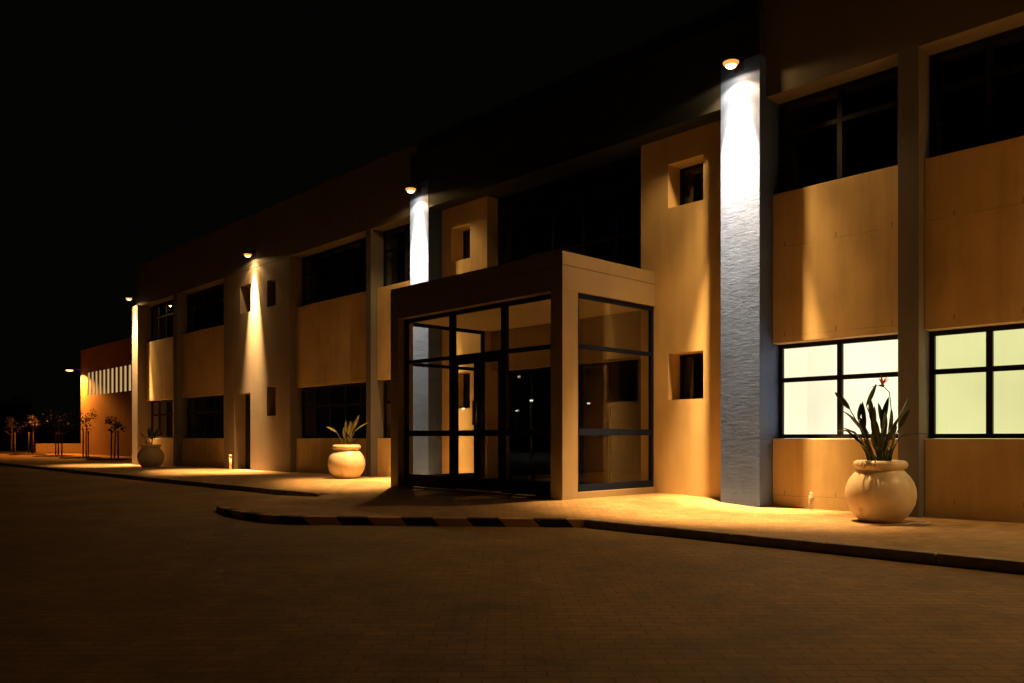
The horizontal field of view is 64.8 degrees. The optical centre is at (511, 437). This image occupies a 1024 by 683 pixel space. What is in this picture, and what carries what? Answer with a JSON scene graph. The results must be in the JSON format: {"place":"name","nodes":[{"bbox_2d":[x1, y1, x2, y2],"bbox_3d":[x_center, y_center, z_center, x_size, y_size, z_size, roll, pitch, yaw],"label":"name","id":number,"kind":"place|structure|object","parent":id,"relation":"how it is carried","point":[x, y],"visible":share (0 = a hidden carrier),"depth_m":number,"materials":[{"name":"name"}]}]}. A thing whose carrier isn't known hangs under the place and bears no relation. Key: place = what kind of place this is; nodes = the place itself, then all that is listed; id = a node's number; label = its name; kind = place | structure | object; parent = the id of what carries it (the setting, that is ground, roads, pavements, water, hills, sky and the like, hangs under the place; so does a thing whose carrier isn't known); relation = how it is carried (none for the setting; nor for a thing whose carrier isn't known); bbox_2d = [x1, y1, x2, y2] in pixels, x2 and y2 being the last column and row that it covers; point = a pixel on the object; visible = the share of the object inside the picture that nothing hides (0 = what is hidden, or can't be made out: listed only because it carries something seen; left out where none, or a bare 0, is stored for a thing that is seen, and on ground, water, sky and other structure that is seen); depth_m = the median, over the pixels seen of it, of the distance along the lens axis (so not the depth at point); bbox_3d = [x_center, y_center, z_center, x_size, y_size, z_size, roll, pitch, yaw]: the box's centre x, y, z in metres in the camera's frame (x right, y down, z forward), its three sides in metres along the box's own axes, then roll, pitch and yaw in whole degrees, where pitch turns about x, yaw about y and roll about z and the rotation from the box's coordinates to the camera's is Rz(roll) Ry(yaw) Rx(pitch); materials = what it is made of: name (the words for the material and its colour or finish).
{"place":"outdoors","nodes":[
{"label":"outdoors","id":0,"kind":"place"},
{"bbox_2d":[35,443,80,452],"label":"wall","id":1,"kind":"structure","parent":0,"point":[50,447],"depth_m":55.10,"materials":[{"name":"paint"}]},
{"bbox_2d":[0,0,737,426],"label":"sky","id":2,"kind":"structure","parent":0,"point":[133,132],"materials":[{"name":"black"}]},
{"bbox_2d":[221,494,587,519],"bbox_3d":[-2.637,1.050,11.811,2.700,0.093,7.650,0,0,-44],"label":"entrance apron","id":3,"kind":"object","parent":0,"point":[331,505],"visible":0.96,"depth_m":11.48,"materials":[{"name":"beige concrete"}]},
{"bbox_2d":[0,465,1023,682],"bbox_3d":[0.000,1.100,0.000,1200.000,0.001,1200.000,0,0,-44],"label":"road","id":4,"kind":"structure","parent":0,"point":[104,579],"depth_m":5.33,"materials":[{"name":"grey asphalt"}]},
{"bbox_2d":[0,462,322,496],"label":"kerb","id":5,"kind":"structure","parent":4,"relation":"on","point":[233,487],"depth_m":18.85,"materials":[{"name":"concrete"}]},
{"bbox_2d":[216,506,584,527],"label":"painted kerb","id":6,"kind":"structure","parent":4,"relation":"on","point":[418,521],"depth_m":10.12,"materials":[{"name":"grey concrete"}]},
{"bbox_2d":[586,519,1023,574],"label":"kerb","id":7,"kind":"structure","parent":4,"relation":"on","point":[1005,565],"depth_m":7.67,"materials":[{"name":"concrete"}]},
{"bbox_2d":[0,447,1023,559],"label":"pavement","id":8,"kind":"structure","parent":0,"point":[996,539],"depth_m":10.85,"materials":[{"name":"beige concrete"}]},
{"bbox_2d":[0,452,23,453],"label":"mulch mound","id":9,"kind":"object","parent":8,"relation":"on","point":[11,453],"visible":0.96,"depth_m":51.14,"materials":[{"name":"brown soil"}]},
{"bbox_2d":[4,417,21,452],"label":"sapling","id":10,"kind":"object","parent":9,"relation":"on","point":[13,420],"visible":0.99,"depth_m":51.51,"materials":[{"name":"green plant"}]},
{"bbox_2d":[0,395,35,448],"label":"tree","id":11,"kind":"object","parent":8,"relation":"on","point":[17,411],"visible":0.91,"depth_m":72.21,"materials":[{"name":"green plant"}]},
{"bbox_2d":[9,453,46,454],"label":"mulch mound","id":12,"kind":"object","parent":8,"relation":"on","point":[29,454],"visible":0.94,"depth_m":46.88,"materials":[{"name":"brown soil"}]},
{"bbox_2d":[23,415,40,453],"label":"sapling","id":13,"kind":"object","parent":12,"relation":"on","point":[32,433],"visible":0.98,"depth_m":47.58,"materials":[{"name":"green plant"}]},
{"bbox_2d":[0,425,80,449],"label":"boundary fence","id":14,"kind":"object","parent":8,"relation":"on","point":[42,435],"visible":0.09,"depth_m":67.25,"materials":[{"name":"paint"}]},
{"bbox_2d":[32,455,72,456],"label":"mulch mound","id":15,"kind":"object","parent":8,"relation":"on","point":[51,455],"visible":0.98,"depth_m":42.96,"materials":[{"name":"brown soil"}]},
{"bbox_2d":[41,410,77,454],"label":"sapling","id":16,"kind":"object","parent":15,"relation":"on","point":[62,433],"visible":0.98,"depth_m":43.47,"materials":[{"name":"green plant"}]},
{"bbox_2d":[61,456,102,458],"bbox_3d":[-21.237,0.960,39.807,1.970,0.086,2.065,0,0,-44],"label":"mulch mound","id":17,"kind":"object","parent":8,"relation":"on","point":[79,457],"visible":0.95,"depth_m":39.07,"materials":[{"name":"brown soil"}]},
{"bbox_2d":[73,409,97,456],"bbox_3d":[-21.129,-0.236,39.907,1.120,2.475,1.085,0,0,-44],"label":"sapling","id":18,"kind":"object","parent":17,"relation":"on","point":[86,440],"visible":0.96,"depth_m":39.88,"materials":[{"name":"green plant"}]},
{"bbox_2d":[81,337,131,456],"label":"warehouse","id":19,"kind":"structure","parent":8,"relation":"on","point":[106,381],"depth_m":46.30,"materials":[{"name":"paint"}]},
{"bbox_2d":[65,368,81,371],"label":"wall lamp","id":20,"kind":"object","parent":19,"relation":"attached to","point":[68,369],"visible":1,"depth_m":49.21,"materials":[{"name":"black metal"}]},
{"bbox_2d":[88,373,89,395],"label":"window","id":21,"kind":"structure","parent":19,"relation":"in","point":[88,373],"depth_m":48.90,"materials":[{"name":"white glass"}]},
{"bbox_2d":[116,367,117,391],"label":"window","id":22,"kind":"structure","parent":19,"relation":"in","point":[117,367],"depth_m":45.17,"materials":[{"name":"white glass"}]},
{"bbox_2d":[120,367,121,391],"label":"window","id":23,"kind":"structure","parent":19,"relation":"in","point":[120,367],"depth_m":44.75,"materials":[{"name":"white glass"}]},
{"bbox_2d":[129,365,130,390],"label":"window","id":24,"kind":"structure","parent":19,"relation":"in","point":[129,365],"depth_m":43.71,"materials":[{"name":"white glass"}]},
{"bbox_2d":[86,458,131,459],"bbox_3d":[-18.358,0.960,36.781,1.970,0.088,2.035,0,0,-44],"label":"mulch mound","id":25,"kind":"object","parent":8,"relation":"on","point":[109,459],"visible":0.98,"depth_m":36.32,"materials":[{"name":"brown soil"}]},
{"bbox_2d":[105,416,125,457],"bbox_3d":[-18.172,-0.040,36.869,0.874,2.082,0.888,0,0,-44],"label":"sapling","id":26,"kind":"object","parent":25,"relation":"on","point":[116,425],"visible":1,"depth_m":36.77,"materials":[{"name":"green plant"}]},
{"bbox_2d":[137,444,164,466],"bbox_3d":[-12.086,0.601,27.010,0.844,0.779,0.844,0,0,22],"label":"plant pot","id":27,"kind":"object","parent":8,"relation":"on","point":[150,455],"visible":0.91,"depth_m":26.72,"materials":[{"name":"ceramic"}]},
{"bbox_2d":[140,427,162,443],"bbox_3d":[-12.061,-0.051,27.024,0.711,0.652,0.337,0,0,-23],"label":"strelitzia","id":28,"kind":"object","parent":27,"relation":"on","point":[151,434],"visible":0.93,"depth_m":27.02,"materials":[{"name":"green plant"}]},
{"bbox_2d":[229,454,231,469],"bbox_3d":[-8.297,0.719,23.782,0.090,0.462,0.090,0,0,-44],"label":"bollard","id":29,"kind":"object","parent":8,"relation":"on","point":[230,461],"visible":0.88,"depth_m":23.75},
{"bbox_2d":[328,445,364,478],"bbox_3d":[-3.745,0.539,18.272,0.836,0.771,0.836,0,0,-11],"label":"plant pot","id":30,"kind":"object","parent":8,"relation":"on","point":[346,461],"visible":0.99,"depth_m":17.97,"materials":[{"name":"ceramic"}]},
{"bbox_2d":[326,415,368,444],"bbox_3d":[-3.716,-0.153,18.307,0.968,0.743,0.259,0,0,5],"label":"strelitzia","id":31,"kind":"object","parent":30,"relation":"on","point":[351,427],"visible":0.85,"depth_m":18.26,"materials":[{"name":"green plant"}]},
{"bbox_2d":[132,0,1023,522],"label":"office building","id":32,"kind":"structure","parent":8,"relation":"on","point":[680,260],"depth_m":13.04,"materials":[{"name":"paint"}]},
{"bbox_2d":[125,295,135,300],"bbox_3d":[-14.201,-5.224,30.036,0.341,0.232,0.242,0,0,-44],"label":"wall lamp","id":33,"kind":"object","parent":32,"relation":"attached to","point":[129,297],"visible":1,"depth_m":29.96,"materials":[{"name":"black metal"}]},
{"bbox_2d":[151,399,172,437],"bbox_3d":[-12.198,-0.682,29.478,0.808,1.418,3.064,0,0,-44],"label":"window","id":34,"kind":"structure","parent":32,"relation":"in","point":[159,414],"depth_m":29.72,"materials":[{"name":"black paint"}]},
{"bbox_2d":[151,300,172,341],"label":"window","id":35,"kind":"structure","parent":32,"relation":"in","point":[168,314],"depth_m":29.73,"materials":[{"name":"black paint"}]},
{"bbox_2d":[187,395,223,437],"bbox_3d":[-9.908,-0.682,26.528,0.059,1.378,3.694,0,0,-44],"label":"window","id":36,"kind":"structure","parent":32,"relation":"in","point":[188,399],"depth_m":26.87,"materials":[{"name":"black paint"}]},
{"bbox_2d":[187,283,223,332],"bbox_3d":[-9.908,-4.245,26.528,0.059,1.364,3.694,0,0,-44],"label":"window","id":37,"kind":"structure","parent":32,"relation":"in","point":[206,303],"depth_m":26.93,"materials":[{"name":"blue paint"}]},
{"bbox_2d":[246,395,249,468],"bbox_3d":[-7.748,-0.180,24.257,0.050,2.260,1.050,0,0,-44],"label":"door","id":38,"kind":"structure","parent":32,"relation":"in","point":[247,396],"depth_m":24.50,"materials":[{"name":"blue paint"}]},
{"bbox_2d":[243,250,254,257],"bbox_3d":[-7.592,-5.324,23.308,0.321,0.232,0.242,0,0,-44],"label":"wall lamp","id":39,"kind":"object","parent":32,"relation":"attached to","point":[247,253],"visible":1,"depth_m":23.23,"materials":[{"name":"black metal"}]},
{"bbox_2d":[302,382,365,437],"bbox_3d":[-4.470,-0.682,20.812,0.059,1.378,3.674,0,0,-44],"label":"window","id":40,"kind":"structure","parent":32,"relation":"in","point":[362,403],"depth_m":21.04,"materials":[{"name":"black paint"}]},
{"bbox_2d":[302,238,365,305],"bbox_3d":[-4.470,-4.245,20.812,0.059,1.364,3.674,0,0,-44],"label":"window","id":41,"kind":"structure","parent":32,"relation":"in","point":[330,251],"depth_m":21.04,"materials":[{"name":"black paint"}]},
{"bbox_2d":[383,380,390,437],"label":"window","id":42,"kind":"structure","parent":32,"relation":"in","point":[385,382],"depth_m":19.28,"materials":[{"name":"black paint"}]},
{"bbox_2d":[383,224,409,286],"bbox_3d":[-2.434,-4.245,18.671,0.059,1.364,1.804,0,0,-44],"label":"window","id":43,"kind":"structure","parent":32,"relation":"in","point":[406,227],"depth_m":18.81,"materials":[{"name":"blue paint"}]},
{"bbox_2d":[405,184,420,194],"bbox_3d":[-2.127,-5.344,17.272,0.341,0.232,0.242,0,0,-44],"label":"wall lamp","id":44,"kind":"object","parent":32,"relation":"attached to","point":[410,188],"visible":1,"depth_m":17.21,"materials":[{"name":"white metal"}]},
{"bbox_2d":[463,230,469,258],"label":"small window","id":45,"kind":"structure","parent":32,"relation":"in","point":[464,233],"depth_m":17.39,"materials":[{"name":"black paint"}]},
{"bbox_2d":[463,374,469,407],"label":"small window","id":46,"kind":"structure","parent":32,"relation":"in","point":[464,375],"depth_m":17.39,"materials":[{"name":"black paint"}]},
{"bbox_2d":[680,163,702,204],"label":"small window","id":47,"kind":"structure","parent":32,"relation":"in","point":[683,170],"depth_m":13.35,"materials":[{"name":"black paint"}]},
{"bbox_2d":[680,353,702,398],"bbox_3d":[3.030,-0.996,13.149,0.055,0.750,0.661,0,0,-44],"label":"small window","id":48,"kind":"structure","parent":32,"relation":"in","point":[699,354],"depth_m":13.36,"materials":[{"name":"blue paint"}]},
{"bbox_2d":[722,56,742,72],"bbox_3d":[3.194,-5.444,11.678,0.341,0.232,0.242,0,0,-44],"label":"wall lamp","id":49,"kind":"object","parent":32,"relation":"attached to","point":[735,63],"visible":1,"depth_m":11.61,"materials":[{"name":"white metal"}]},
{"bbox_2d":[779,334,897,438],"bbox_3d":[4.624,-0.682,11.317,0.148,1.418,1.831,0,0,-44],"label":"window","id":50,"kind":"structure","parent":32,"relation":"in","point":[810,373],"depth_m":11.46,"materials":[{"name":"glass"}]},
{"bbox_2d":[779,66,897,192],"bbox_3d":[4.591,-4.245,11.286,0.059,1.364,1.831,0,0,-44],"label":"window","id":51,"kind":"structure","parent":32,"relation":"in","point":[840,119],"depth_m":11.27,"materials":[{"name":"blue paint"}]},
{"bbox_2d":[929,323,1023,438],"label":"window","id":52,"kind":"structure","parent":32,"relation":"in","point":[977,374],"depth_m":10.11,"materials":[{"name":"yellow glass"}]},
{"bbox_2d":[929,26,1023,157],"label":"window","id":53,"kind":"structure","parent":32,"relation":"in","point":[990,75],"depth_m":9.95,"materials":[{"name":"blue paint"}]},
{"bbox_2d":[808,492,813,509],"bbox_3d":[4.156,0.877,11.213,0.071,0.246,0.071,0,0,-44],"label":"plastic bottle","id":54,"kind":"object","parent":8,"relation":"on","point":[811,502],"visible":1,"depth_m":11.19,"materials":[{"name":"white"}]},
{"bbox_2d":[845,460,916,522],"bbox_3d":[4.430,0.635,9.707,0.792,0.730,0.792,0,0,-44],"label":"plant pot","id":55,"kind":"object","parent":8,"relation":"on","point":[883,492],"visible":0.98,"depth_m":9.43,"materials":[{"name":"ceramic"}]},
{"bbox_2d":[835,376,929,460],"bbox_3d":[4.467,-0.217,9.748,1.193,1.076,0.302,0,0,1],"label":"strelitzia","id":56,"kind":"object","parent":55,"relation":"on","point":[880,441],"visible":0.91,"depth_m":9.70,"materials":[{"name":"green plant"}]},
{"bbox_2d":[904,522,929,524],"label":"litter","id":57,"kind":"object","parent":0,"point":[917,522],"visible":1,"depth_m":9.28,"materials":[{"name":"paper"}]}
]}

